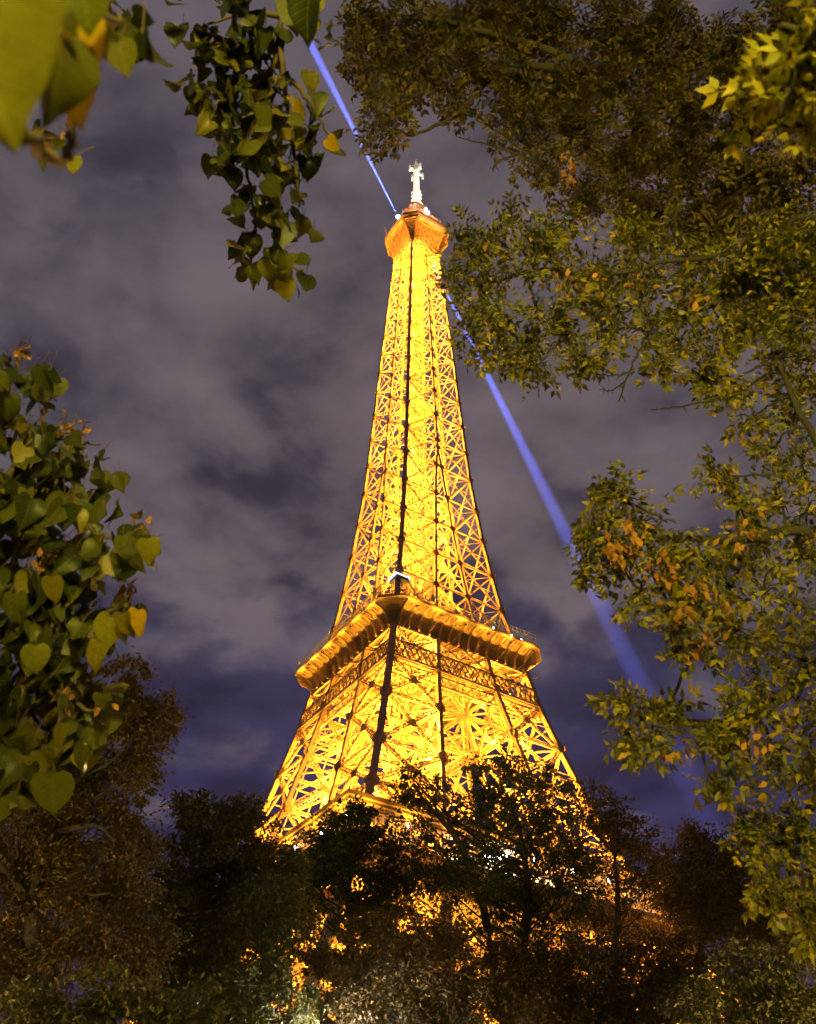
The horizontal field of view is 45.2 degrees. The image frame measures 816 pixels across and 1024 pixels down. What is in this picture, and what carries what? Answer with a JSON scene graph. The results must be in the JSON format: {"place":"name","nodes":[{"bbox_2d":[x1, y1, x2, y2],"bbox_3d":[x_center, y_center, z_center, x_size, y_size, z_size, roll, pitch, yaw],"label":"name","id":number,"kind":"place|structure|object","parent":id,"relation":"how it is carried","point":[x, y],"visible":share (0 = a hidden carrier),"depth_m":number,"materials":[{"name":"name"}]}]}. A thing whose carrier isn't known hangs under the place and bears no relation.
{"place":"outdoors","nodes":[
{"label":"outdoors","id":0,"kind":"place"},
{"bbox_2d":[0,0,815,1023],"label":"sky","id":1,"kind":"structure","parent":0,"point":[238,418],"materials":[{"name":"grey"}]},
{"label":"ground","id":2,"kind":"structure","parent":0,"visible":0},
{"bbox_2d":[0,642,194,1023],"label":"tree","id":3,"kind":"object","parent":2,"relation":"on","point":[37,883],"visible":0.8,"depth_m":19.55,"materials":[{"name":"green plant"}]},
{"bbox_2d":[0,956,233,1023],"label":"tree","id":4,"kind":"object","parent":2,"relation":"on","point":[101,1006],"visible":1,"depth_m":14.51,"materials":[{"name":"green plant"}]},
{"bbox_2d":[0,0,345,827],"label":"linden tree","id":5,"kind":"object","parent":2,"relation":"on","point":[52,52],"visible":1,"depth_m":2.54,"materials":[{"name":"green plant"}]},
{"bbox_2d":[98,786,332,1023],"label":"tree","id":6,"kind":"object","parent":2,"relation":"on","point":[237,919],"visible":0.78,"depth_m":24.13,"materials":[{"name":"green plant"}]},
{"bbox_2d":[319,1018,337,1023],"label":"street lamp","id":7,"kind":"object","parent":2,"relation":"on","point":[328,1021],"visible":1,"depth_m":22.02,"materials":[{"name":"metal"}]},
{"bbox_2d":[274,794,437,972],"bbox_3d":[-1.958,15.839,27.425,5.565,15.937,5.325,14,-43,-15],"label":"tree","id":8,"kind":"object","parent":2,"relation":"on","point":[340,851],"visible":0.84,"depth_m":30.55,"materials":[{"name":"green plant"}]},
{"bbox_2d":[291,899,506,1023],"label":"tree","id":9,"kind":"object","parent":2,"relation":"on","point":[393,959],"visible":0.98,"depth_m":23.93,"materials":[{"name":"green plant"}]},
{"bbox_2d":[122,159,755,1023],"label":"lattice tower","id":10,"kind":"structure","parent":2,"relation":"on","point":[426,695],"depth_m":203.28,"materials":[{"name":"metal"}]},
{"bbox_2d":[382,733,612,1023],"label":"tree","id":11,"kind":"object","parent":2,"relation":"on","point":[542,820],"visible":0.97,"depth_m":28.21,"materials":[{"name":"green plant"}]},
{"bbox_2d":[331,0,815,963],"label":"ash tree","id":12,"kind":"object","parent":2,"relation":"on","point":[761,88],"visible":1,"depth_m":4.37,"materials":[{"name":"green plant"}]},
{"bbox_2d":[450,903,737,1023],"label":"tree","id":13,"kind":"object","parent":2,"relation":"on","point":[557,994],"visible":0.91,"depth_m":24.44,"materials":[{"name":"green plant"}]},
{"bbox_2d":[557,769,681,964],"bbox_3d":[7.370,17.081,30.495,4.211,18.153,4.868,0,-41,1],"label":"tree","id":14,"kind":"object","parent":2,"relation":"on","point":[623,840],"visible":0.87,"depth_m":34.05,"materials":[{"name":"green plant"}]},
{"bbox_2d":[635,817,814,1013],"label":"tree","id":15,"kind":"object","parent":2,"relation":"on","point":[708,908],"visible":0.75,"depth_m":38.89,"materials":[{"name":"green plant"}]},
{"bbox_2d":[653,924,815,1023],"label":"tree","id":16,"kind":"object","parent":2,"relation":"on","point":[789,999],"visible":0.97,"depth_m":19.65,"materials":[{"name":"green plant"}]}
]}

